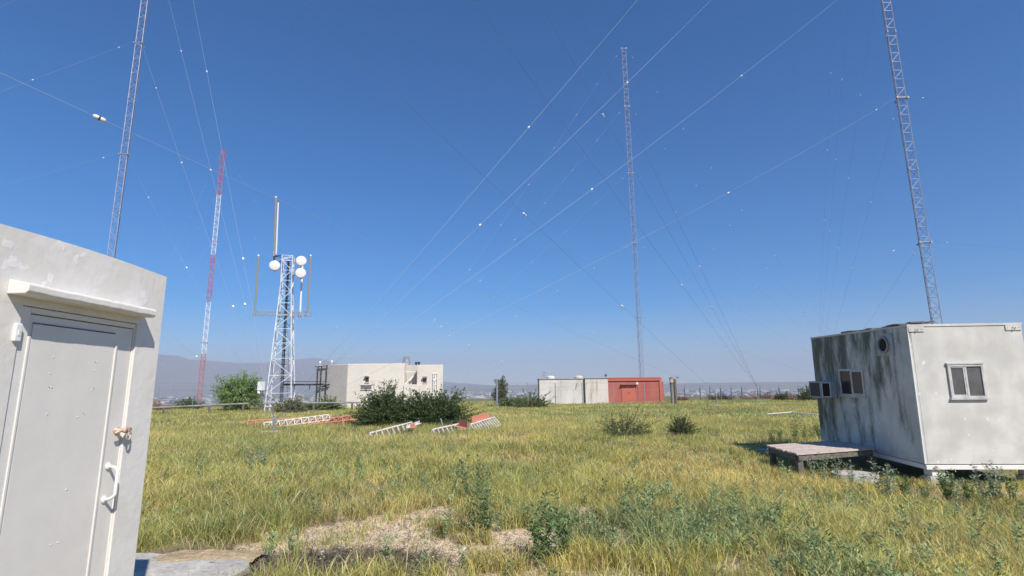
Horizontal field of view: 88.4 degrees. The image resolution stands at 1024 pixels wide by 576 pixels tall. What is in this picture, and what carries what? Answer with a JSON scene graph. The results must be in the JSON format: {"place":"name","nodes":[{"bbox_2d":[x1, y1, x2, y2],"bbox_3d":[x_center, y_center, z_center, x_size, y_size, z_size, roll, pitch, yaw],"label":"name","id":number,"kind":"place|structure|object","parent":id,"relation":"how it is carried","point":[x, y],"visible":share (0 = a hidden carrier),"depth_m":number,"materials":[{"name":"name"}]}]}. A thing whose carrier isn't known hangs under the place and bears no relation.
{"place":"outdoors","nodes":[
{"label":"outdoors","id":0,"kind":"place"},
{"bbox_2d":[154,354,708,388],"bbox_3d":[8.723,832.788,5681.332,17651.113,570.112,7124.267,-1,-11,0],"label":"mountains","id":1,"kind":"structure","parent":0,"point":[176,369],"depth_m":6742.30,"materials":[{"name":"soil"}]},
{"bbox_2d":[153,382,808,396],"bbox_3d":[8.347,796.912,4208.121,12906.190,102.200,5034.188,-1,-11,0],"label":"hills","id":2,"kind":"structure","parent":0,"point":[680,386],"depth_m":5372.30,"materials":[{"name":"soil"}]},
{"bbox_2d":[0,0,1023,384],"label":"sky","id":3,"kind":"structure","parent":0,"point":[305,121],"materials":[{"name":"blue"}]},
{"bbox_2d":[136,390,1023,575],"bbox_3d":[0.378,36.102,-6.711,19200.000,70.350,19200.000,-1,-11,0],"label":"ground","id":4,"kind":"structure","parent":0,"point":[907,470],"depth_m":5.75,"materials":[{"name":"soil"}]},
{"bbox_2d":[107,0,148,257],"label":"radio mast","id":5,"kind":"object","parent":4,"relation":"on","point":[131,123],"visible":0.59,"depth_m":52.78,"materials":[{"name":"metal"}]},
{"bbox_2d":[126,153,273,417],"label":"guy wire","id":6,"kind":"object","parent":5,"relation":"attached to","point":[258,392],"visible":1,"depth_m":24.88,"materials":[{"name":"grey metal"}]},
{"bbox_2d":[144,52,273,416],"bbox_3d":[-23.520,-10.273,36.868,40.896,36.452,0.100,-11,-15,44],"label":"guy wire","id":7,"kind":"object","parent":5,"relation":"attached to","point":[221,274],"visible":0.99,"depth_m":24.93,"materials":[{"name":"grey metal"}]},
{"bbox_2d":[169,2,273,415],"bbox_3d":[-23.583,-16.319,37.992,40.898,48.751,0.100,-11,-15,44],"label":"guy wire","id":8,"kind":"object","parent":5,"relation":"attached to","point":[226,232],"visible":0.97,"depth_m":25.70,"materials":[{"name":"grey metal"}]},
{"bbox_2d":[193,1,273,414],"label":"guy wire","id":9,"kind":"object","parent":5,"relation":"attached to","point":[237,230],"visible":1,"depth_m":24.35,"materials":[{"name":"grey metal"}]},
{"bbox_2d":[152,400,172,409],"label":"dry scrub","id":10,"kind":"object","parent":4,"relation":"on","point":[157,405],"visible":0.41,"depth_m":48.80,"materials":[{"name":"brown plant"}]},
{"bbox_2d":[172,397,204,408],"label":"bush","id":11,"kind":"object","parent":4,"relation":"on","point":[189,403],"visible":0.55,"depth_m":50.66,"materials":[{"name":"green plant"}]},
{"bbox_2d":[133,553,249,575],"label":"concrete slab","id":12,"kind":"structure","parent":4,"relation":"on","point":[145,565],"depth_m":4.65,"materials":[{"name":"grey concrete"}]},
{"bbox_2d":[0,224,166,575],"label":"stucco shed","id":13,"kind":"structure","parent":12,"relation":"on","point":[80,330],"depth_m":2.65,"materials":[{"name":"paint"}]},
{"bbox_2d":[0,314,132,575],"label":"door","id":14,"kind":"structure","parent":13,"relation":"in","point":[60,487],"depth_m":2.61,"materials":[{"name":"paint"}]},
{"bbox_2d":[152,549,267,562],"bbox_3d":[-2.881,2.513,4.957,1.000,0.066,0.400,-1,-11,0],"label":"sand pile","id":15,"kind":"object","parent":12,"relation":"on","point":[191,555],"visible":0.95,"depth_m":4.92,"materials":[{"name":"sand"}]},
{"bbox_2d":[152,403,248,412],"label":"pipe rail","id":16,"kind":"object","parent":4,"relation":"on","point":[208,405],"visible":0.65,"depth_m":41.71,"materials":[{"name":"grey metal"}]},
{"bbox_2d":[155,383,262,408],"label":"wire fence","id":17,"kind":"object","parent":4,"relation":"on","point":[193,393],"visible":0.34,"depth_m":49.89,"materials":[{"name":"metal"}]},
{"bbox_2d":[197,150,225,403],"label":"radio mast","id":18,"kind":"object","parent":4,"relation":"on","point":[213,262],"visible":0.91,"depth_m":126.29,"materials":[{"name":"metal"}]},
{"bbox_2d":[210,369,266,410],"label":"bush","id":19,"kind":"object","parent":4,"relation":"on","point":[227,393],"visible":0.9,"depth_m":45.40,"materials":[{"name":"green plant"}]},
{"bbox_2d":[245,444,261,463],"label":"weed","id":20,"kind":"object","parent":4,"relation":"on","point":[247,456],"visible":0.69,"depth_m":10.30,"materials":[{"name":"green plant"}]},
{"bbox_2d":[258,446,268,467],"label":"weed","id":21,"kind":"object","parent":4,"relation":"on","point":[262,460],"visible":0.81,"depth_m":10.09,"materials":[{"name":"green plant"}]},
{"bbox_2d":[262,418,286,433],"bbox_3d":[-8.771,5.178,19.397,0.700,0.767,0.600,-1,-11,0],"label":"guy anchor","id":22,"kind":"object","parent":4,"relation":"on","point":[274,420],"visible":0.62,"depth_m":19.41,"materials":[{"name":"concrete"}]},
{"bbox_2d":[246,417,314,426],"bbox_3d":[-10.699,6.273,24.511,3.004,0.454,0.379,6,-12,-30],"label":"lattice section","id":23,"kind":"object","parent":4,"relation":"on","point":[254,421],"visible":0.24,"depth_m":24.23,"materials":[{"name":"orange paint"}]},
{"bbox_2d":[252,196,311,411],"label":"lattice tower","id":24,"kind":"structure","parent":4,"relation":"on","point":[274,266],"depth_m":45.32,"materials":[{"name":"white metal"}]},
{"bbox_2d":[271,395,314,412],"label":"bush","id":25,"kind":"object","parent":4,"relation":"on","point":[280,406],"visible":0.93,"depth_m":39.80,"materials":[{"name":"green plant"}]},
{"bbox_2d":[263,414,329,426],"bbox_3d":[-9.664,6.022,23.709,2.836,0.562,0.341,7,-13,-34],"label":"lattice section","id":26,"kind":"object","parent":4,"relation":"on","point":[301,419],"visible":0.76,"depth_m":23.82,"materials":[{"name":"white paint"}]},
{"bbox_2d":[282,381,325,401],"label":"cable bridge","id":27,"kind":"structure","parent":4,"relation":"on","point":[304,384],"depth_m":46.41,"materials":[{"name":"grey metal"}]},
{"bbox_2d":[301,401,320,410],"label":"bush","id":28,"kind":"object","parent":4,"relation":"on","point":[311,406],"visible":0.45,"depth_m":43.77,"materials":[{"name":"green plant"}]},
{"bbox_2d":[263,402,360,409],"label":"pipe rail","id":29,"kind":"object","parent":4,"relation":"on","point":[313,403],"visible":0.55,"depth_m":43.69,"materials":[{"name":"grey metal"}]},
{"bbox_2d":[307,415,356,424],"bbox_3d":[-8.245,6.199,24.351,2.320,0.597,0.391,5,-12,-26],"label":"lattice section","id":30,"kind":"object","parent":4,"relation":"on","point":[341,420],"visible":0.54,"depth_m":24.38,"materials":[{"name":"orange paint"}]},
{"bbox_2d":[317,393,347,410],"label":"bush","id":31,"kind":"object","parent":4,"relation":"on","point":[333,407],"visible":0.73,"depth_m":44.69,"materials":[{"name":"green plant"}]},
{"bbox_2d":[325,414,353,423],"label":"dry scrub","id":32,"kind":"object","parent":4,"relation":"on","point":[340,419],"visible":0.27,"depth_m":24.74,"materials":[{"name":"plant"}]},
{"bbox_2d":[315,356,442,407],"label":"white building","id":33,"kind":"structure","parent":4,"relation":"on","point":[405,373],"depth_m":49.41,"materials":[{"name":"paint"}]},
{"bbox_2d":[344,379,418,427],"bbox_3d":[-5.422,5.088,23.310,4.109,2.160,3.314,-1,-11,0],"label":"bush","id":34,"kind":"object","parent":4,"relation":"on","point":[379,410],"visible":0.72,"depth_m":22.59,"materials":[{"name":"green plant"}]},
{"bbox_2d":[368,421,415,435],"bbox_3d":[-4.218,5.066,18.490,0.429,0.579,2.461,-5,-11,23],"label":"lattice section","id":35,"kind":"object","parent":4,"relation":"on","point":[390,428],"visible":0.3,"depth_m":18.46,"materials":[{"name":"white paint"}]},
{"bbox_2d":[388,383,484,427],"bbox_3d":[-3.319,5.108,22.843,4.557,1.932,2.811,-1,-11,0],"label":"bush","id":36,"kind":"object","parent":4,"relation":"on","point":[427,409],"visible":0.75,"depth_m":22.39,"materials":[{"name":"green plant"}]},
{"bbox_2d":[430,423,465,433],"bbox_3d":[-2.284,5.114,18.886,0.394,0.438,2.034,-6,-12,25],"label":"lattice section","id":37,"kind":"object","parent":4,"relation":"on","point":[445,427],"visible":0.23,"depth_m":18.75,"materials":[{"name":"white paint"}]},
{"bbox_2d":[453,419,467,428],"bbox_3d":[-1.881,4.911,19.054,0.260,0.293,0.714,6,-12,-31],"label":"angle iron","id":38,"kind":"object","parent":37,"relation":"on","point":[463,423],"visible":1,"depth_m":19.07,"materials":[{"name":"orange paint"}]},
{"bbox_2d":[455,453,489,496],"bbox_3d":[-0.556,2.672,7.390,0.502,0.679,0.332,0,-11,-2],"label":"weed","id":39,"kind":"object","parent":4,"relation":"on","point":[469,477],"visible":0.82,"depth_m":7.38,"materials":[{"name":"green plant"}]},
{"bbox_2d":[464,483,489,531],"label":"weed","id":40,"kind":"object","parent":4,"relation":"on","point":[477,518],"visible":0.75,"depth_m":5.79,"materials":[{"name":"green plant"}]},
{"bbox_2d":[153,389,805,404],"bbox_3d":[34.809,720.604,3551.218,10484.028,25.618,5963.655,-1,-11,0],"label":"city","id":41,"kind":"object","parent":4,"relation":"on","point":[207,400],"visible":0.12,"depth_m":3450.73,"materials":[{"name":"pale concrete"},{"name":"painted plaster"}]},
{"bbox_2d":[469,416,500,429],"bbox_3d":[-1.050,5.332,20.359,0.455,0.590,2.224,-5,-11,22],"label":"lattice section","id":42,"kind":"object","parent":4,"relation":"on","point":[482,421],"visible":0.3,"depth_m":20.51,"materials":[{"name":"white paint"}]},
{"bbox_2d":[472,412,490,421],"bbox_3d":[-1.150,5.066,20.681,0.200,0.284,1.527,-5,-11,22],"label":"angle iron","id":43,"kind":"object","parent":42,"relation":"on","point":[479,417],"visible":1,"depth_m":20.62,"materials":[{"name":"orange paint"}]},
{"bbox_2d":[473,473,498,533],"bbox_3d":[-0.283,2.344,5.678,0.279,0.679,0.421,-1,-11,1],"label":"weed","id":44,"kind":"object","parent":4,"relation":"on","point":[487,501],"visible":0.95,"depth_m":5.63,"materials":[{"name":"green plant"}]},
{"bbox_2d":[496,379,497,405],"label":"gate post","id":45,"kind":"object","parent":4,"relation":"on","point":[496,392],"visible":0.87,"depth_m":47.52,"materials":[{"name":"metal"}]},
{"bbox_2d":[491,375,509,403],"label":"vine covered tree","id":46,"kind":"object","parent":4,"relation":"on","point":[501,386],"visible":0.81,"depth_m":48.40,"materials":[{"name":"green plant"}]},
{"bbox_2d":[499,396,518,405],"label":"bush","id":47,"kind":"object","parent":4,"relation":"on","point":[505,402],"visible":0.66,"depth_m":46.72,"materials":[{"name":"green plant"}]},
{"bbox_2d":[508,388,554,406],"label":"bush","id":48,"kind":"object","parent":4,"relation":"on","point":[523,401],"visible":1,"depth_m":45.17,"materials":[{"name":"green plant"}]},
{"bbox_2d":[525,510,552,567],"bbox_3d":[0.245,2.252,4.713,0.243,0.482,0.235,-3,-11,13],"label":"weed","id":49,"kind":"object","parent":4,"relation":"on","point":[536,537],"visible":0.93,"depth_m":4.69,"materials":[{"name":"green plant"}]},
{"bbox_2d":[531,489,568,564],"bbox_3d":[0.346,2.181,4.816,0.337,0.657,0.509,-3,-11,12],"label":"weed","id":50,"kind":"object","parent":4,"relation":"on","point":[554,541],"visible":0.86,"depth_m":4.76,"materials":[{"name":"green plant"}]},
{"bbox_2d":[537,372,583,403],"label":"equipment shelter","id":51,"kind":"object","parent":4,"relation":"on","point":[563,385],"visible":0.86,"depth_m":54.00,"materials":[{"name":"white metal"}]},
{"bbox_2d":[552,501,574,559],"bbox_3d":[0.476,2.245,4.842,0.214,0.536,0.207,-5,-11,21],"label":"weed","id":52,"kind":"object","parent":4,"relation":"on","point":[563,541],"visible":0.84,"depth_m":4.83,"materials":[{"name":"green plant"}]},
{"bbox_2d":[136,399,1023,575],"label":"grass","id":53,"kind":"structure","parent":4,"relation":"on","point":[566,475],"depth_m":7.62,"materials":[{"name":"green plant"}]},
{"bbox_2d":[141,434,1023,575],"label":"ground weeds","id":54,"kind":"object","parent":4,"relation":"on","point":[736,503],"visible":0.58,"depth_m":5.79,"materials":[{"name":"green plant"}]},
{"bbox_2d":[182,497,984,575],"bbox_3d":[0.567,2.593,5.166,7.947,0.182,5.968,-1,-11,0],"label":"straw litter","id":55,"kind":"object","parent":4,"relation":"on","point":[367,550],"visible":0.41,"depth_m":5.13,"materials":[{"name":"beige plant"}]},
{"bbox_2d":[501,383,670,405],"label":"wire fence","id":56,"kind":"object","parent":4,"relation":"on","point":[644,389],"visible":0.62,"depth_m":49.21,"materials":[{"name":"metal"}]},
{"bbox_2d":[584,374,608,403],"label":"equipment shelter","id":57,"kind":"object","parent":4,"relation":"on","point":[602,396],"visible":0.67,"depth_m":53.82,"materials":[{"name":"white metal"}]},
{"bbox_2d":[593,406,663,436],"bbox_3d":[3.545,4.218,16.733,2.066,1.028,1.607,4,-11,-23],"label":"bush","id":58,"kind":"object","parent":4,"relation":"on","point":[637,429],"visible":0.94,"depth_m":16.60,"materials":[{"name":"green plant"}]},
{"bbox_2d":[621,48,643,376],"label":"radio mast","id":59,"kind":"object","parent":4,"relation":"on","point":[636,243],"visible":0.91,"depth_m":88.10,"materials":[{"name":"metal"}]},
{"bbox_2d":[608,377,664,402],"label":"red shed","id":60,"kind":"structure","parent":4,"relation":"on","point":[625,383],"depth_m":55.93,"materials":[{"name":"metal"}]},
{"bbox_2d":[621,385,635,402],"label":"door","id":61,"kind":"structure","parent":60,"relation":"in","point":[630,398],"depth_m":55.82,"materials":[{"name":"red metal"}]},
{"bbox_2d":[669,376,678,403],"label":"gate post","id":62,"kind":"object","parent":4,"relation":"on","point":[673,391],"visible":0.84,"depth_m":49.48,"materials":[{"name":"grey metal"}]},
{"bbox_2d":[665,413,706,434],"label":"bush","id":63,"kind":"object","parent":4,"relation":"on","point":[679,426],"visible":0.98,"depth_m":17.15,"materials":[{"name":"green plant"}]},
{"bbox_2d":[706,391,736,399],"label":"bush","id":64,"kind":"object","parent":4,"relation":"on","point":[723,397],"visible":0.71,"depth_m":60.27,"materials":[{"name":"green plant"}]},
{"bbox_2d":[684,385,799,400],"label":"wire fence","id":65,"kind":"object","parent":4,"relation":"on","point":[741,392],"visible":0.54,"depth_m":59.36,"materials":[{"name":"metal"}]},
{"bbox_2d":[736,390,774,399],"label":"dry scrub","id":66,"kind":"object","parent":4,"relation":"on","point":[765,396],"visible":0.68,"depth_m":60.50,"materials":[{"name":"brown plant"}]},
{"bbox_2d":[754,387,762,400],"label":"guy anchor","id":67,"kind":"object","parent":4,"relation":"on","point":[758,395],"visible":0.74,"depth_m":55.81,"materials":[{"name":"concrete"}]},
{"bbox_2d":[575,4,752,376],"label":"guy wire","id":68,"kind":"object","parent":67,"relation":"attached to","point":[659,181],"visible":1,"depth_m":42.97,"materials":[{"name":"grey metal"}]},
{"bbox_2d":[773,391,793,399],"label":"bush","id":69,"kind":"object","parent":4,"relation":"on","point":[782,396],"visible":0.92,"depth_m":56.60,"materials":[{"name":"green plant"}]},
{"bbox_2d":[768,411,817,414],"bbox_3d":[12.575,5.526,23.048,0.896,0.144,2.788,3,-11,-17],"label":"white pipe","id":70,"kind":"object","parent":4,"relation":"on","point":[793,412],"visible":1,"depth_m":23.86,"materials":[{"name":"metal"}]},
{"bbox_2d":[789,417,801,439],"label":"weed","id":71,"kind":"object","parent":4,"relation":"on","point":[794,433],"visible":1,"depth_m":15.50,"materials":[{"name":"green plant"}]},
{"bbox_2d":[796,384,816,400],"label":"bush","id":72,"kind":"object","parent":4,"relation":"on","point":[805,395],"visible":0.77,"depth_m":55.66,"materials":[{"name":"green plant"}]},
{"bbox_2d":[807,458,814,479],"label":"weed","id":73,"kind":"object","parent":4,"relation":"on","point":[811,472],"visible":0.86,"depth_m":9.58,"materials":[{"name":"green plant"}]},
{"bbox_2d":[813,423,820,437],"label":"weed","id":74,"kind":"object","parent":4,"relation":"on","point":[817,430],"visible":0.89,"depth_m":15.45,"materials":[{"name":"green plant"}]},
{"bbox_2d":[766,440,874,474],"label":"deck","id":75,"kind":"structure","parent":4,"relation":"on","point":[799,453],"depth_m":10.51,"materials":[{"name":"grey wood"}]},
{"bbox_2d":[813,451,828,480],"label":"weed","id":76,"kind":"object","parent":4,"relation":"on","point":[819,468],"visible":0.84,"depth_m":9.29,"materials":[{"name":"green plant"}]},
{"bbox_2d":[829,456,843,480],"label":"weed","id":77,"kind":"object","parent":4,"relation":"on","point":[836,470],"visible":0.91,"depth_m":9.56,"materials":[{"name":"green plant"}]},
{"bbox_2d":[843,460,854,484],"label":"weed","id":78,"kind":"object","parent":4,"relation":"on","point":[850,474],"visible":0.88,"depth_m":9.21,"materials":[{"name":"green plant"}]},
{"bbox_2d":[830,470,879,483],"bbox_3d":[6.500,3.616,9.957,0.764,0.243,0.754,-9,-13,37],"label":"concrete pad","id":79,"kind":"object","parent":4,"relation":"on","point":[857,475],"visible":0.31,"depth_m":9.76,"materials":[{"name":"grey concrete"}]},
{"bbox_2d":[868,457,893,496],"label":"weed","id":80,"kind":"object","parent":4,"relation":"on","point":[878,481],"visible":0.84,"depth_m":8.23,"materials":[{"name":"green plant"}]},
{"bbox_2d":[883,465,896,495],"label":"weed","id":81,"kind":"object","parent":4,"relation":"on","point":[892,486],"visible":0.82,"depth_m":8.09,"materials":[{"name":"green plant"}]},
{"bbox_2d":[897,472,910,500],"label":"weed","id":82,"kind":"object","parent":4,"relation":"on","point":[904,487],"visible":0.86,"depth_m":8.07,"materials":[{"name":"green plant"}]},
{"bbox_2d":[880,0,942,323],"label":"radio mast","id":83,"kind":"object","parent":4,"relation":"on","point":[919,243],"visible":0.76,"depth_m":42.41,"materials":[{"name":"metal"}]},
{"bbox_2d":[276,3,634,417],"bbox_3d":[11.262,-23.000,34.656,45.220,59.949,0.100,4,-12,-25],"label":"guy wire","id":84,"kind":"object","parent":83,"relation":"attached to","point":[528,127],"visible":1,"depth_m":23.70,"materials":[{"name":"grey metal"}]},
{"bbox_2d":[281,0,710,413],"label":"guy wire","id":85,"kind":"object","parent":83,"relation":"attached to","point":[479,225],"visible":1,"depth_m":24.52,"materials":[{"name":"white metal"}]},
{"bbox_2d":[277,3,832,417],"bbox_3d":[11.383,-11.448,32.508,45.218,36.452,0.100,4,-12,-25],"label":"guy wire","id":86,"kind":"object","parent":83,"relation":"attached to","point":[591,189],"visible":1,"depth_m":25.22,"materials":[{"name":"grey metal"}]},
{"bbox_2d":[277,99,893,418],"bbox_3d":[11.446,-5.402,31.384,45.215,24.151,0.100,4,-12,-25],"label":"guy wire","id":87,"kind":"object","parent":83,"relation":"attached to","point":[576,271],"visible":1,"depth_m":26.66,"materials":[{"name":"grey metal"}]},
{"bbox_2d":[279,246,906,418],"bbox_3d":[11.509,0.644,30.261,45.212,11.849,0.100,4,-12,-25],"label":"guy wire","id":88,"kind":"object","parent":83,"relation":"attached to","point":[587,340],"visible":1,"depth_m":25.47,"materials":[{"name":"grey metal"}]},
{"bbox_2d":[918,484,929,500],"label":"weed","id":89,"kind":"object","parent":4,"relation":"on","point":[921,492],"visible":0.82,"depth_m":8.07,"materials":[{"name":"green plant"}]},
{"bbox_2d":[921,469,948,485],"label":"pier block","id":90,"kind":"structure","parent":4,"relation":"on","point":[931,474],"depth_m":9.45,"materials":[{"name":"concrete"}]},
{"bbox_2d":[809,323,1023,469],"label":"cabin","id":91,"kind":"object","parent":90,"relation":"on","point":[935,396],"visible":0.98,"depth_m":9.74,"materials":[{"name":"metal"}]},
{"bbox_2d":[838,369,866,397],"bbox_3d":[7.512,2.107,11.652,0.047,0.613,0.955,-1,-9,3],"label":"window","id":92,"kind":"structure","parent":91,"relation":"in","point":[852,384],"depth_m":11.62,"materials":[{"name":"paint"}]},
{"bbox_2d":[877,323,910,328],"bbox_3d":[7.617,0.776,10.552,0.200,0.053,1.150,-2,-9,15],"label":"loose board","id":93,"kind":"object","parent":91,"relation":"on","point":[891,325],"visible":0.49,"depth_m":10.22,"materials":[{"name":"grey wood"}]},
{"bbox_2d":[945,362,989,399],"bbox_3d":[8.321,1.699,9.622,0.661,0.664,0.050,-1,-9,3],"label":"window","id":94,"kind":"structure","parent":91,"relation":"in","point":[965,382],"depth_m":9.63,"materials":[{"name":"paint"}]},
{"bbox_2d":[934,468,953,500],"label":"weed","id":95,"kind":"object","parent":4,"relation":"on","point":[943,482],"visible":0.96,"depth_m":8.15,"materials":[{"name":"green plant"}]},
{"bbox_2d":[944,474,962,501],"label":"weed","id":96,"kind":"object","parent":4,"relation":"on","point":[952,490],"visible":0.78,"depth_m":8.03,"materials":[{"name":"green plant"}]},
{"bbox_2d":[959,476,975,505],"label":"weed","id":97,"kind":"object","parent":4,"relation":"on","point":[967,489],"visible":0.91,"depth_m":8.02,"materials":[{"name":"green plant"}]},
{"bbox_2d":[968,462,995,497],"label":"weed","id":98,"kind":"object","parent":4,"relation":"on","point":[980,486],"visible":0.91,"depth_m":8.24,"materials":[{"name":"green plant"}]},
{"bbox_2d":[981,459,1005,500],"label":"weed","id":99,"kind":"object","parent":4,"relation":"on","point":[999,486],"visible":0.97,"depth_m":8.09,"materials":[{"name":"green plant"}]},
{"bbox_2d":[1000,472,1018,504],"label":"weed","id":100,"kind":"object","parent":4,"relation":"on","point":[1010,486],"visible":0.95,"depth_m":8.00,"materials":[{"name":"green plant"}]},
{"bbox_2d":[1015,470,1023,482],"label":"pier block","id":101,"kind":"structure","parent":4,"relation":"on","point":[1020,475],"depth_m":9.46,"materials":[{"name":"concrete"}]},
{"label":"guy anchor","id":102,"kind":"object","parent":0,"visible":0},
{"bbox_2d":[1,73,710,390],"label":"guy wire","id":103,"kind":"object","parent":102,"relation":"attached to","point":[99,118],"visible":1,"depth_m":16.07,"materials":[{"name":"grey metal"}]},
{"bbox_2d":[307,8,714,391],"bbox_3d":[-2.457,-6.644,24.925,0.128,23.786,60.243,-10,-14,40],"label":"guy wire","id":104,"kind":"object","parent":102,"relation":"attached to","point":[524,214],"visible":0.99,"depth_m":26.19,"materials":[{"name":"white metal"}]},
{"bbox_3d":[-22.792,-27.777,5.411,2.000,60.955,2.000,-1,-11,0],"label":"radio mast","id":105,"kind":"object","parent":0,"visible":0},
{"bbox_2d":[475,2,757,387],"bbox_3d":[1.801,-11.870,31.484,0.129,35.804,74.210,-9,-14,40],"label":"guy wire","id":106,"kind":"object","parent":105,"relation":"attached to","point":[606,182],"visible":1,"depth_m":36.02,"materials":[{"name":"grey metal"}]},
{"bbox_2d":[538,0,753,380],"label":"guy wire","id":107,"kind":"object","parent":105,"relation":"attached to","point":[635,172],"visible":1,"depth_m":38.88,"materials":[{"name":"grey metal"}]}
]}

